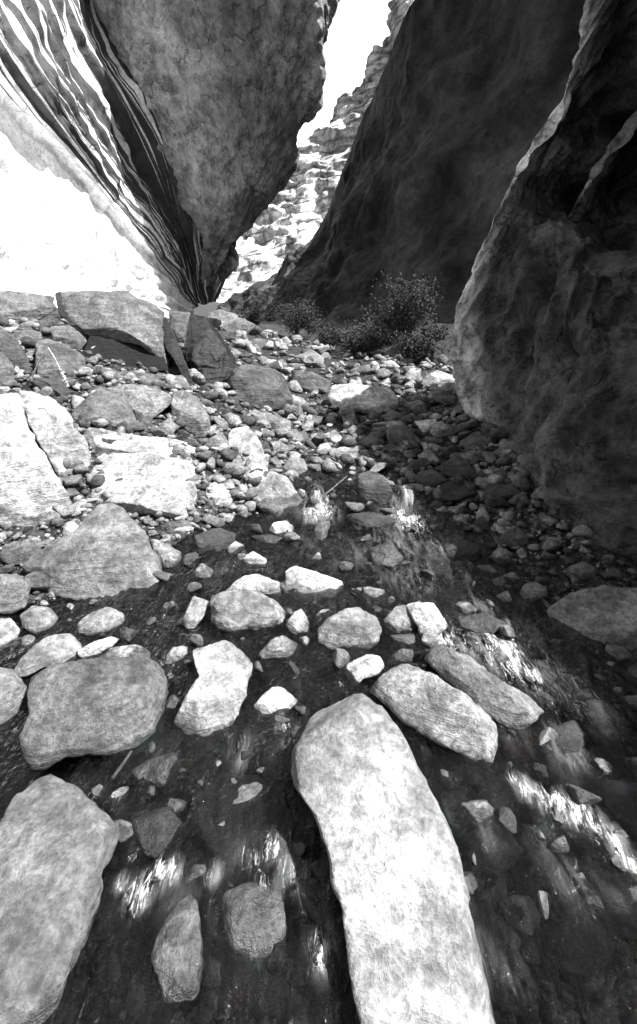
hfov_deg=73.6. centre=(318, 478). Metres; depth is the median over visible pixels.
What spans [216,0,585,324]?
cliff
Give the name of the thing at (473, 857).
stone
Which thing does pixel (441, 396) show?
stone
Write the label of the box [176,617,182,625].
stone
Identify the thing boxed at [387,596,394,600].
stone
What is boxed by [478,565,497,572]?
stone
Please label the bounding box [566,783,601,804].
stone
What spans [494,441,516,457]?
rock
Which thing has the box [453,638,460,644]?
stone
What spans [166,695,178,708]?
stone
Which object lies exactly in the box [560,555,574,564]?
stone
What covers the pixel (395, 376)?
stone
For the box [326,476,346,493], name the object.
stick
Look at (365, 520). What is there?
rock
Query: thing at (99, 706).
boulder
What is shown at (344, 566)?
stone
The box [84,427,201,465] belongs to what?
slab
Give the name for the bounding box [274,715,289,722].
stone
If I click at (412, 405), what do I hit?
stone
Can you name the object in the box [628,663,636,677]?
stone
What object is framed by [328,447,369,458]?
rock
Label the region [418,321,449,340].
bush
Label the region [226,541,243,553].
stone
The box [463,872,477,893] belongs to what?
stone
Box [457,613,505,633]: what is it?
rock
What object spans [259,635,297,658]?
stone
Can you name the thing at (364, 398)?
slab
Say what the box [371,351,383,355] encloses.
stone
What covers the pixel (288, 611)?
stone
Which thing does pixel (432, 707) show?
boulder
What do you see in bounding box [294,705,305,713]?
stone
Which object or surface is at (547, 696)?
stone
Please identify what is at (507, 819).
stone
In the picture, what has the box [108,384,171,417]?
rock
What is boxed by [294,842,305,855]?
stone
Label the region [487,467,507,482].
stone
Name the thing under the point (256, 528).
stone
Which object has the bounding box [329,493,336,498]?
stone
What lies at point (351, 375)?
stone
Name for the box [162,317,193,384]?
slab
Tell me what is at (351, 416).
stone
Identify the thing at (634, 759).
rock
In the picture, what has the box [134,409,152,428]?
stone
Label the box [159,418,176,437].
stone
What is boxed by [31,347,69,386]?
dry twig
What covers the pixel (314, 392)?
stone
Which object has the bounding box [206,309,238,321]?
rock
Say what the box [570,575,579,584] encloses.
stone
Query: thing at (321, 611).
stone
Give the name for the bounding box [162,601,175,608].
stone
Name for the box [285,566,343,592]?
rock
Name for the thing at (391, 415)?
stone
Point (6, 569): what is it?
stone
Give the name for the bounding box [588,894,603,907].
stone
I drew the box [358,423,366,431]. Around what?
stone
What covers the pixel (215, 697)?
boulder
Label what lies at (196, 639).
stone
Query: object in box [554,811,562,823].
stone
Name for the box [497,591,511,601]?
stone
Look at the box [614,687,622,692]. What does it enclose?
stone
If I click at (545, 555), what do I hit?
stone
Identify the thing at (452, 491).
rock
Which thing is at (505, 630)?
stone
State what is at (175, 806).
stone
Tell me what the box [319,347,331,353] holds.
stone
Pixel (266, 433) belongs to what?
stone
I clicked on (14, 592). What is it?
rock
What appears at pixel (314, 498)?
stone
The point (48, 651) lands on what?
rock
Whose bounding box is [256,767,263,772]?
stone
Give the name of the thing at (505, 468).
stone
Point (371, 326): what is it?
bush
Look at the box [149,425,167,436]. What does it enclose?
stone
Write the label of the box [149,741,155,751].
stone
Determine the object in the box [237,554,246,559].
stone
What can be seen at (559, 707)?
stone
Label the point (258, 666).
stone
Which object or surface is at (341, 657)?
stone
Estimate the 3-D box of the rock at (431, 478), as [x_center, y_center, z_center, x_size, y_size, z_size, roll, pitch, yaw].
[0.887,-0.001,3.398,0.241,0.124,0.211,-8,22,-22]
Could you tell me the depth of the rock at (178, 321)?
5.66 m
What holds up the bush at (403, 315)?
on the ground
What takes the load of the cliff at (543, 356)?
on the ground
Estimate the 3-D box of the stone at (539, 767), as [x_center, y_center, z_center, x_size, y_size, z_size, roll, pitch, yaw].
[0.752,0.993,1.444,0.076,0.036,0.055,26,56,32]
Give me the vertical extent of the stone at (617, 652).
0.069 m
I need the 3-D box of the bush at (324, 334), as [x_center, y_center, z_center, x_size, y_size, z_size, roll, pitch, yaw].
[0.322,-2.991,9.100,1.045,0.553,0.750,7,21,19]
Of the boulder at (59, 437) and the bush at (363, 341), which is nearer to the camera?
the boulder at (59, 437)
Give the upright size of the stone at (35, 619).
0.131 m
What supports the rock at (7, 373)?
on the ground
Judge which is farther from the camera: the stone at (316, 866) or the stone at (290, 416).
the stone at (290, 416)
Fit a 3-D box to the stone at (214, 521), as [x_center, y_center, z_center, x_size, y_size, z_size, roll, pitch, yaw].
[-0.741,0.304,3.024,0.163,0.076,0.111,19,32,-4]
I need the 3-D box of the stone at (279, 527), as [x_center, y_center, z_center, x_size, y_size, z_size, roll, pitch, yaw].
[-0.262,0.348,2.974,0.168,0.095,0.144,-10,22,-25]
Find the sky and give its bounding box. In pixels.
[297,0,390,146]
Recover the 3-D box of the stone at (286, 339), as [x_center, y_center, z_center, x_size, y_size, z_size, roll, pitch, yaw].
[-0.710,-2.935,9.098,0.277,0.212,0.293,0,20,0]
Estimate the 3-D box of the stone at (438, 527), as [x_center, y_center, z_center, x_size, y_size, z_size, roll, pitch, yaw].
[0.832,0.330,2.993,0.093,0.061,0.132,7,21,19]
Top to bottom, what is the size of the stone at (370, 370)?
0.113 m
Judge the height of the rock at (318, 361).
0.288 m
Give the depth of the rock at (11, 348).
3.48 m
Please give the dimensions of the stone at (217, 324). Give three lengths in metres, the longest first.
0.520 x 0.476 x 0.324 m
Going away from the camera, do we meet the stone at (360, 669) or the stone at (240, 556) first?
the stone at (360, 669)
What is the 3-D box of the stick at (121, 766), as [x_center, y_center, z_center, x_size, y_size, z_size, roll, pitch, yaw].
[-0.636,0.924,1.368,0.126,0.190,0.010,7,21,19]
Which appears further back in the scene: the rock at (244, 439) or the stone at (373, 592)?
the rock at (244, 439)
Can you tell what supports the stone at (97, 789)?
in the stream water
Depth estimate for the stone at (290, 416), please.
4.47 m
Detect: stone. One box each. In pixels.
[0,563,14,573]
[0,618,19,646]
[11,532,22,539]
[20,606,57,632]
[21,374,29,379]
[22,635,34,644]
[24,571,49,589]
[26,350,34,355]
[36,538,52,546]
[67,603,73,608]
[76,637,118,657]
[82,508,92,513]
[89,599,96,604]
[91,420,100,425]
[91,784,102,795]
[111,786,128,797]
[114,819,132,841]
[119,627,135,641]
[131,752,176,786]
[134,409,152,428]
[147,617,155,624]
[148,786,154,795]
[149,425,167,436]
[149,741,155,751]
[152,570,171,580]
[155,516,164,521]
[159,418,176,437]
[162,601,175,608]
[163,376,189,389]
[165,520,192,538]
[165,646,187,663]
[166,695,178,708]
[167,798,186,813]
[168,366,179,374]
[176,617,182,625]
[182,596,207,628]
[183,552,198,565]
[183,660,191,665]
[185,864,205,882]
[187,582,201,592]
[189,634,203,646]
[194,563,213,577]
[196,496,208,502]
[202,514,224,526]
[208,318,223,330]
[213,416,230,430]
[217,512,235,522]
[218,568,227,573]
[225,399,234,404]
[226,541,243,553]
[226,733,233,744]
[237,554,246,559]
[241,751,253,760]
[242,551,266,563]
[248,524,263,534]
[254,661,263,672]
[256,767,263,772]
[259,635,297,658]
[260,428,274,437]
[263,406,271,411]
[269,521,293,533]
[271,456,281,466]
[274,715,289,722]
[275,509,282,515]
[280,581,287,591]
[281,336,291,343]
[283,531,300,541]
[285,608,292,614]
[286,609,308,633]
[287,414,294,419]
[288,661,298,672]
[289,429,303,442]
[292,338,301,343]
[293,404,303,417]
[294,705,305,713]
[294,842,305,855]
[298,875,326,925]
[299,636,308,644]
[302,421,313,430]
[310,390,317,396]
[310,493,320,503]
[311,860,320,876]
[312,432,326,445]
[312,552,321,559]
[314,521,329,539]
[316,609,329,615]
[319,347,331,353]
[325,430,341,443]
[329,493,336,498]
[333,648,349,668]
[338,561,352,571]
[342,407,356,423]
[344,502,363,511]
[346,373,355,377]
[346,654,384,681]
[352,586,384,596]
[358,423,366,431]
[359,434,379,447]
[360,534,371,540]
[365,368,373,374]
[370,462,387,471]
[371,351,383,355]
[372,421,388,427]
[373,605,381,610]
[381,444,397,450]
[381,508,396,513]
[382,410,406,420]
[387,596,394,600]
[390,634,414,643]
[392,373,403,382]
[392,648,413,660]
[395,463,404,466]
[397,477,406,483]
[398,398,408,406]
[400,561,410,564]
[403,400,423,409]
[405,457,430,473]
[414,419,436,431]
[421,569,434,576]
[421,627,438,646]
[422,385,429,389]
[428,501,444,507]
[429,522,443,531]
[432,391,455,403]
[437,406,444,414]
[441,769,447,776]
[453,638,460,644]
[456,601,477,613]
[459,431,470,435]
[459,451,480,465]
[462,799,493,821]
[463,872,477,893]
[464,526,471,531]
[471,445,481,450]
[471,853,475,864]
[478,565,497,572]
[484,494,508,505]
[485,599,494,606]
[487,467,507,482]
[489,547,513,564]
[492,576,506,585]
[493,647,509,662]
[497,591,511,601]
[498,624,515,638]
[498,807,516,833]
[503,466,511,470]
[503,572,519,578]
[506,729,516,737]
[518,547,526,558]
[520,582,547,601]
[524,676,533,684]
[529,487,543,498]
[530,652,543,659]
[531,521,540,530]
[535,576,549,583]
[535,690,551,700]
[535,762,547,776]
[537,830,544,840]
[537,890,548,919]
[539,727,557,745]
[540,550,553,558]
[550,835,569,852]
[551,639,564,644]
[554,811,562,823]
[554,866,561,878]
[557,703,561,711]
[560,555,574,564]
[565,532,573,538]
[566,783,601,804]
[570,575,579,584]
[574,872,584,878]
[576,691,594,701]
[580,540,594,545]
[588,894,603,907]
[594,673,606,680]
[594,758,612,771]
[601,555,614,565]
[605,567,622,579]
[605,643,632,659]
[610,855,625,871]
[613,828,628,836]
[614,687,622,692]
[614,703,621,709]
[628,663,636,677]
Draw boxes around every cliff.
[0,0,236,317]
[92,0,339,304]
[216,0,413,302]
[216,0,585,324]
[449,0,636,557]
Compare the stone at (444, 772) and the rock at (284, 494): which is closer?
the stone at (444, 772)
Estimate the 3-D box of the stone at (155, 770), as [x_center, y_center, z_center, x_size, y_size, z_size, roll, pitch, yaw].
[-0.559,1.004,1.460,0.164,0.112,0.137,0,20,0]
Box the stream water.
[0,462,636,1023]
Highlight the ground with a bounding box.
[0,302,636,617]
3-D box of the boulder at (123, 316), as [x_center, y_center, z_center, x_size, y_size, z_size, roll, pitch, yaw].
[-2.063,-1.542,4.371,0.952,0.732,1.031,-6,21,-16]
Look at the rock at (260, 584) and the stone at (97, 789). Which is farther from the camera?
the rock at (260, 584)
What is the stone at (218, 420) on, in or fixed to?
on the ground
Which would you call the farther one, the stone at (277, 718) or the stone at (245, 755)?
the stone at (277, 718)
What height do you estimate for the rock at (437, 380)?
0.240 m
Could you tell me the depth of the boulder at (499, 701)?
1.67 m
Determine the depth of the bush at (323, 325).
11.60 m
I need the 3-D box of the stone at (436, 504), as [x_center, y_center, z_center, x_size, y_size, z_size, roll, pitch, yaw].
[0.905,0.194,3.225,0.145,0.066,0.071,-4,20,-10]
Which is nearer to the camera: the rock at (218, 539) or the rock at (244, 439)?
the rock at (218, 539)
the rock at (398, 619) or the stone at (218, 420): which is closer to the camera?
the rock at (398, 619)
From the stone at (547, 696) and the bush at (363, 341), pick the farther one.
the bush at (363, 341)
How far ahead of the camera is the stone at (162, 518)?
2.90 m
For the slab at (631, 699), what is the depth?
1.70 m
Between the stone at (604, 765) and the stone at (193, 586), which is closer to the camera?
the stone at (604, 765)
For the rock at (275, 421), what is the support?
on the ground
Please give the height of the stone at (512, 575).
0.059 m
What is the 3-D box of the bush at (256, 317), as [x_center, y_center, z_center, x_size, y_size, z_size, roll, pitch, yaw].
[-2.177,-5.403,13.951,1.256,1.182,1.233,-11,23,-27]
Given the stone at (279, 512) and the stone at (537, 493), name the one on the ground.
the stone at (537, 493)
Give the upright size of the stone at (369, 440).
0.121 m
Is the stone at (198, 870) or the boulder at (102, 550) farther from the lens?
the boulder at (102, 550)
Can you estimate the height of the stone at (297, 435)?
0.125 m
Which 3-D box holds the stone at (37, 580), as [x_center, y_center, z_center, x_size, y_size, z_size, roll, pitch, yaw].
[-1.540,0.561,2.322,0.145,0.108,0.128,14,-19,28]
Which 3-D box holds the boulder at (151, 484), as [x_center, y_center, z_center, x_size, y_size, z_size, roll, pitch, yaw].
[-1.234,0.039,3.116,0.745,0.463,0.628,0,20,0]
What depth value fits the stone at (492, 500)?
3.08 m
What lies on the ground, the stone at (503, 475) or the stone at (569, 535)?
the stone at (569, 535)
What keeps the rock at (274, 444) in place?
on the ground
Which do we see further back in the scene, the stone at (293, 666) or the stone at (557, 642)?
the stone at (557, 642)
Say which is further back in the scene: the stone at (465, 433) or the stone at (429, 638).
the stone at (465, 433)
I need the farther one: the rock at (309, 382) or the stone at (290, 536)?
the rock at (309, 382)
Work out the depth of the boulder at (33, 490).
2.65 m
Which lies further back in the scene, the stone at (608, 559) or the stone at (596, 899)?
the stone at (608, 559)
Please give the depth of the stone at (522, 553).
2.63 m
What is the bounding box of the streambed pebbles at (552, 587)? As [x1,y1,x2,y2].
[132,512,636,669]
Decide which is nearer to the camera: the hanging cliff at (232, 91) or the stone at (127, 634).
the stone at (127, 634)
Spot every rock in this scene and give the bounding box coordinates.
[0,329,30,369]
[0,352,14,386]
[0,541,41,564]
[0,574,30,613]
[0,667,26,723]
[14,329,41,340]
[15,633,81,676]
[33,377,70,397]
[35,339,85,378]
[50,325,88,351]
[55,292,70,322]
[71,388,136,426]
[77,607,123,635]
[81,335,168,370]
[104,644,149,657]
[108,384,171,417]
[131,807,180,857]
[150,539,181,567]
[151,893,203,1002]
[169,311,190,342]
[205,433,227,451]
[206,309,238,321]
[206,482,235,509]
[220,455,241,473]
[221,882,285,958]
[222,318,255,332]
[226,574,279,594]
[228,426,263,458]
[242,454,268,484]
[246,409,271,428]
[250,338,270,347]
[251,534,282,543]
[254,471,302,512]
[254,687,296,713]
[262,412,290,428]
[269,441,291,455]
[283,455,307,473]
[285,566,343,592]
[291,370,331,392]
[297,350,323,367]
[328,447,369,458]
[346,512,395,530]
[368,542,402,568]
[383,605,416,632]
[386,425,420,445]
[406,602,447,634]
[412,469,447,487]
[421,370,454,390]
[426,481,479,502]
[438,455,477,478]
[443,539,481,559]
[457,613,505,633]
[460,431,492,450]
[480,483,521,498]
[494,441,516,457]
[495,529,528,546]
[556,720,588,752]
[563,562,597,579]
[586,699,620,740]
[625,757,636,763]
[630,878,636,900]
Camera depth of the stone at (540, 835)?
1.26 m
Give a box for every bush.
[236,296,270,325]
[261,292,323,336]
[290,315,338,333]
[312,326,347,345]
[327,324,392,354]
[344,309,420,346]
[355,266,444,348]
[388,330,450,363]
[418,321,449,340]
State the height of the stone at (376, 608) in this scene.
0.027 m
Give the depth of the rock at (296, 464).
3.55 m
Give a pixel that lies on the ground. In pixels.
(576, 557)
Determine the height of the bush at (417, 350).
0.636 m
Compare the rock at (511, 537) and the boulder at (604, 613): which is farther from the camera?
the rock at (511, 537)
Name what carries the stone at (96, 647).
on the stream water
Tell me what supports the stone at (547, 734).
in the stream water
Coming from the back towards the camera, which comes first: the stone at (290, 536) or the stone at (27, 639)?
the stone at (290, 536)
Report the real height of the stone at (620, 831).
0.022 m
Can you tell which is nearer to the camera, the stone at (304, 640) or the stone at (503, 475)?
the stone at (304, 640)
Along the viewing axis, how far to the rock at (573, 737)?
1.54 m
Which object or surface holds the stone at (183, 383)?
on the ground
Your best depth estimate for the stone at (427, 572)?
2.48 m
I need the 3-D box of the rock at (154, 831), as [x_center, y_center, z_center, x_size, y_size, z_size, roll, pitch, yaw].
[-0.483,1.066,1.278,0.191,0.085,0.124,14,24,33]
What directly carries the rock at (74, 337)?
on the ground
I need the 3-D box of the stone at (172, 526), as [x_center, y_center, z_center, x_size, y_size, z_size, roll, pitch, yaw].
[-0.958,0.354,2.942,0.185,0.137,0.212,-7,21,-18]
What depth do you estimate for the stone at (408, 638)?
2.02 m
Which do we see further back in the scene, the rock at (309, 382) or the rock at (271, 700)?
the rock at (309, 382)
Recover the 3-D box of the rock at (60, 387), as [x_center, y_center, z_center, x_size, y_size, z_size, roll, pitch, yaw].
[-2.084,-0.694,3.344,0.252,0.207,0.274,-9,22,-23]
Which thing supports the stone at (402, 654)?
in the stream water
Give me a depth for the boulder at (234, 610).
2.11 m
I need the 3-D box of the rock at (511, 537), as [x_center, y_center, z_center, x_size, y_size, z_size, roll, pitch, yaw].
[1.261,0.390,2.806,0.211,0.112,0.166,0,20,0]
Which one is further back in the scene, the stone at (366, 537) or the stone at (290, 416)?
the stone at (290, 416)
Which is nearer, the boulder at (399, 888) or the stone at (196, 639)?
the boulder at (399, 888)
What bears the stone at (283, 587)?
in the stream water
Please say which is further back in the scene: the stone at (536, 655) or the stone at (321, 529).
the stone at (321, 529)
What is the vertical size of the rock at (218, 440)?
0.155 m
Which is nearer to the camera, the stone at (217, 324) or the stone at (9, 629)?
the stone at (9, 629)
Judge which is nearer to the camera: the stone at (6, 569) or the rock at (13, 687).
the rock at (13, 687)
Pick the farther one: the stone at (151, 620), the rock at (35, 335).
the rock at (35, 335)
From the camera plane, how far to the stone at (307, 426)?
4.40 m
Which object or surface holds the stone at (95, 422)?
on the ground
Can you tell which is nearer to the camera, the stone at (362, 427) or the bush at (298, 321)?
the stone at (362, 427)
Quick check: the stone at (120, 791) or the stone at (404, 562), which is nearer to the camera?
the stone at (120, 791)
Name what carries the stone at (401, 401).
on the ground
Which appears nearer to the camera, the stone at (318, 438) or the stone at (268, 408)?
the stone at (318, 438)
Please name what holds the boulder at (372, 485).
on the ground
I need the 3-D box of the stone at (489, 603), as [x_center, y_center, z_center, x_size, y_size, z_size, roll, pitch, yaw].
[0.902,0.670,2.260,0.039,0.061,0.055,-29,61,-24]
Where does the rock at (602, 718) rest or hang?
in the stream water
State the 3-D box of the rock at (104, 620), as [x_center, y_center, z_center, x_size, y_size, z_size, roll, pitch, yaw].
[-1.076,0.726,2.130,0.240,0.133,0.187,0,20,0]
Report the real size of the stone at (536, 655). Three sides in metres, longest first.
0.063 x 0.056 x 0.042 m
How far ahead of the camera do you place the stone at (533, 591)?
2.31 m
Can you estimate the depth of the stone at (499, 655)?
1.89 m
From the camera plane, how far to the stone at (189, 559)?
2.62 m
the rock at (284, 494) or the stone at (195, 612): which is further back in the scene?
the rock at (284, 494)
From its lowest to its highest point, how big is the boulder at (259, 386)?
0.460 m
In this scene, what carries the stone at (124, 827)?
in the stream water
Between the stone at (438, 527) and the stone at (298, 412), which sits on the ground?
the stone at (298, 412)
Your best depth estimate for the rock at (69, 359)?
3.54 m
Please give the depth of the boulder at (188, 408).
3.50 m
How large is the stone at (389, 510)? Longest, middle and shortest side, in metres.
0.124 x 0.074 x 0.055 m
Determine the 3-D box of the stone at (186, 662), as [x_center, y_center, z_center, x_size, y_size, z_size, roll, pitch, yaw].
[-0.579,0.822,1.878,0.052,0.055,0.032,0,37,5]
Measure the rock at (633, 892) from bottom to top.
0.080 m
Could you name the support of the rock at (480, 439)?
on the ground
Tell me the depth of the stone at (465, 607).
2.21 m
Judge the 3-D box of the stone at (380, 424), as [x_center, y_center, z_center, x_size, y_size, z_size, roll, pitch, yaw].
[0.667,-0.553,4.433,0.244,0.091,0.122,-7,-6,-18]
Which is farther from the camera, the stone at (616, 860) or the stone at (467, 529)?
the stone at (467, 529)
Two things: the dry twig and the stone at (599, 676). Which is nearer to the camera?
the stone at (599, 676)
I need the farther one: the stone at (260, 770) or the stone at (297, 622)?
the stone at (297, 622)
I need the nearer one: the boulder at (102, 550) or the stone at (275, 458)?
the boulder at (102, 550)
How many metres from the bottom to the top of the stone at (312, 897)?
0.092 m
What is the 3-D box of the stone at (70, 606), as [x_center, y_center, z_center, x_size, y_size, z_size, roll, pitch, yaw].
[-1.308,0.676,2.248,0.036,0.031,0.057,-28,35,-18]
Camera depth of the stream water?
1.37 m
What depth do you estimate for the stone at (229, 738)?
1.53 m
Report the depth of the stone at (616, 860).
1.20 m
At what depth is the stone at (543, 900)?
1.11 m
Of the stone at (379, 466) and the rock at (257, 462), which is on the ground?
the rock at (257, 462)
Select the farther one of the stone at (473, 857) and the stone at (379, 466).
the stone at (379, 466)
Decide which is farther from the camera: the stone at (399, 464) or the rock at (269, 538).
the stone at (399, 464)
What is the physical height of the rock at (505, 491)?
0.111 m
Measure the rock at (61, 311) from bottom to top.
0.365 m
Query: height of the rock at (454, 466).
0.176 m
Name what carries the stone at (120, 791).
in the stream water
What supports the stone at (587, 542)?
on the rubble
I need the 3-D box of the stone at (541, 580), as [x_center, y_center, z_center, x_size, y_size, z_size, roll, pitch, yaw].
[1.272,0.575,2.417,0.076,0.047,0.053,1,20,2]
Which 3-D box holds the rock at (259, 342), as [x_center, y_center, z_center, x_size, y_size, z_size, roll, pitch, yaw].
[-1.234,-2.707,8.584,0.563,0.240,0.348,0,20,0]
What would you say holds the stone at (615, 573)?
on the ground
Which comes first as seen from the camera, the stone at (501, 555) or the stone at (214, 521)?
the stone at (501, 555)
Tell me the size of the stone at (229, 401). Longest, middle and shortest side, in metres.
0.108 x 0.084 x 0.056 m
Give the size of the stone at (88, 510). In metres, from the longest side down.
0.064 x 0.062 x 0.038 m
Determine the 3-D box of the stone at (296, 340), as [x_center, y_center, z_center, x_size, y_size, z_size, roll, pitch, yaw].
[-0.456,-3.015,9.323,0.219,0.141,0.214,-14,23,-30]
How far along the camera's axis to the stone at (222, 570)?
2.54 m
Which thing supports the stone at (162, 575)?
in the stream water
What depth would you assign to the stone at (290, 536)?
2.82 m
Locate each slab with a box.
[0,290,56,323]
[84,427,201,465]
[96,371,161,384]
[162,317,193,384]
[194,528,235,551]
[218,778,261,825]
[327,383,398,413]
[433,419,478,436]
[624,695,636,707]
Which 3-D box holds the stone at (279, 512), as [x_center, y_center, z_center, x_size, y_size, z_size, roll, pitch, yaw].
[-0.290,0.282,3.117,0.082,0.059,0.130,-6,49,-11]
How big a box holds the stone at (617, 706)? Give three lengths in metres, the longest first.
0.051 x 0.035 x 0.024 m
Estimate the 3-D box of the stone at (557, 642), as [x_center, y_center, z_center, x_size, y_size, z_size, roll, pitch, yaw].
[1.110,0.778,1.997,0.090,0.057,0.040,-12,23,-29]
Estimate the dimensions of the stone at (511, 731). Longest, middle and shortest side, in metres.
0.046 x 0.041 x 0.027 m
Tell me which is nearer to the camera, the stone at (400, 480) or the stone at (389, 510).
the stone at (389, 510)
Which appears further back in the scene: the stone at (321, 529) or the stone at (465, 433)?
the stone at (465, 433)
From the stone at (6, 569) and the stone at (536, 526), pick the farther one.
the stone at (536, 526)
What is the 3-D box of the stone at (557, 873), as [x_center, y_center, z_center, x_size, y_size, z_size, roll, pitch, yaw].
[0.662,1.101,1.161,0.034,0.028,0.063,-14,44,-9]
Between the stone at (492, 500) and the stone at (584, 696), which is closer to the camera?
the stone at (584, 696)
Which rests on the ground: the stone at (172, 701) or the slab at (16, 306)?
the slab at (16, 306)
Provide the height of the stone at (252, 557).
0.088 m
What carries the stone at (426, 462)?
on the stream water
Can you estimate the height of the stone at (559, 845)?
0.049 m
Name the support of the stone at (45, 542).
on the rubble
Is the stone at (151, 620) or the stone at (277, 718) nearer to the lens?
the stone at (277, 718)
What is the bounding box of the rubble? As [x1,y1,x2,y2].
[0,315,592,552]
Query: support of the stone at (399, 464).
in the stream water
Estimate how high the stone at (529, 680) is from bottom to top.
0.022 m
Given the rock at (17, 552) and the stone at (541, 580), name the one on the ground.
the rock at (17, 552)
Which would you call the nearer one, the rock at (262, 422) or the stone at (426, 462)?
the stone at (426, 462)
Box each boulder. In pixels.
[0,393,71,526]
[0,774,120,1023]
[19,390,90,476]
[19,657,168,769]
[21,502,161,599]
[61,290,169,367]
[91,452,199,517]
[171,389,210,437]
[174,640,252,735]
[183,314,234,382]
[209,590,285,631]
[227,364,292,410]
[291,693,495,1023]
[317,607,381,649]
[354,471,392,504]
[369,664,497,761]
[424,644,543,728]
[547,584,636,651]
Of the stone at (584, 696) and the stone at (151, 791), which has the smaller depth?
the stone at (151, 791)
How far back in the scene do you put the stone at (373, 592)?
2.35 m
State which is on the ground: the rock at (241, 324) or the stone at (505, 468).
the rock at (241, 324)
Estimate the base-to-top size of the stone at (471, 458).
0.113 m
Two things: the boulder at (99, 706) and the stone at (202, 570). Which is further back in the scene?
the stone at (202, 570)
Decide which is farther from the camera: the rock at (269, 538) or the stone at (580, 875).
the rock at (269, 538)
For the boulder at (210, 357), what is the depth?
4.50 m
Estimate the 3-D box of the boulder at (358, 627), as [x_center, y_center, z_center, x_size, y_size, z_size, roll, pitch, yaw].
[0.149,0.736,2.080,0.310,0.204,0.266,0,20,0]
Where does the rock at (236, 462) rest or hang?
on the ground
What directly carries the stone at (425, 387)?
on the ground
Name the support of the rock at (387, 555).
in the stream water
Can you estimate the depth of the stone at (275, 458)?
3.53 m
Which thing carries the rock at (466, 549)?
on the ground
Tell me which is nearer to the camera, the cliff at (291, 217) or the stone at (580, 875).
the stone at (580, 875)
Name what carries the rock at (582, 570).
on the ground
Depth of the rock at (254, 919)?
1.07 m
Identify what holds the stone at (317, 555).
in the stream water
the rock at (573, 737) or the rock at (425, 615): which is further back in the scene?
the rock at (425, 615)
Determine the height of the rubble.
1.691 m
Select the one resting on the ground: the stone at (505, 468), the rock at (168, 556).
the rock at (168, 556)
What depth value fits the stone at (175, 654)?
1.90 m
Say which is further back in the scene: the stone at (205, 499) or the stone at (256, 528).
the stone at (205, 499)
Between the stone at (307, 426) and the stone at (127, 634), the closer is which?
the stone at (127, 634)
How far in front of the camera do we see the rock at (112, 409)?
3.22 m
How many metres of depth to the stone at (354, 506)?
3.19 m
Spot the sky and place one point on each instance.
(356, 26)
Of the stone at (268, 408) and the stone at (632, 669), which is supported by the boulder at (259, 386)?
the stone at (268, 408)
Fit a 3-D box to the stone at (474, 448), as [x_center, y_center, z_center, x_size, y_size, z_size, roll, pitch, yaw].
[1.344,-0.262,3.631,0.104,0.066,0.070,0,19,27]
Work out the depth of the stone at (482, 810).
1.32 m
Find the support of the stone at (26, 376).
on the rubble
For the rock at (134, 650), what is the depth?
1.91 m
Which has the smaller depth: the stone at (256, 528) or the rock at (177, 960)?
the rock at (177, 960)
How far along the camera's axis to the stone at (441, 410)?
4.51 m
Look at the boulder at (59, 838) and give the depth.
1.06 m
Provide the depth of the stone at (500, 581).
2.43 m
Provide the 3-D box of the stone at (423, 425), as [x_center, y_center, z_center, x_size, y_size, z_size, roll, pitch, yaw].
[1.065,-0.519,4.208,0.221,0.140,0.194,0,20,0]
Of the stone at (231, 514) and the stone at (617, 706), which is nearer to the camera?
the stone at (617, 706)
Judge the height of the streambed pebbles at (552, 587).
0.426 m
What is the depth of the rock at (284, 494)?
3.23 m
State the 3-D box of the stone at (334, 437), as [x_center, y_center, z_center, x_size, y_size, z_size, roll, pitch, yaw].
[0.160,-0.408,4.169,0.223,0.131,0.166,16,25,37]
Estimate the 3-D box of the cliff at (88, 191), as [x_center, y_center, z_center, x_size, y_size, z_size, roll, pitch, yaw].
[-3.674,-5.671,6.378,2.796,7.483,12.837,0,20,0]
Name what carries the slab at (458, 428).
on the ground
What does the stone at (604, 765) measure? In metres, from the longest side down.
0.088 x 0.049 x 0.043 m
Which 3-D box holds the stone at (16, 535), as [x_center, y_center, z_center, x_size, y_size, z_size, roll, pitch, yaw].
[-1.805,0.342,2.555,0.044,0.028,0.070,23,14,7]
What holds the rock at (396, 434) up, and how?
on the ground
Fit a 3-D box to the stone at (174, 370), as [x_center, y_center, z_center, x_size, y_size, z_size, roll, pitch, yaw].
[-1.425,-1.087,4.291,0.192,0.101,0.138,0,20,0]
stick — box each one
[112,750,131,778]
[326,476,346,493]
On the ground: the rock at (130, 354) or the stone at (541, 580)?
the rock at (130, 354)

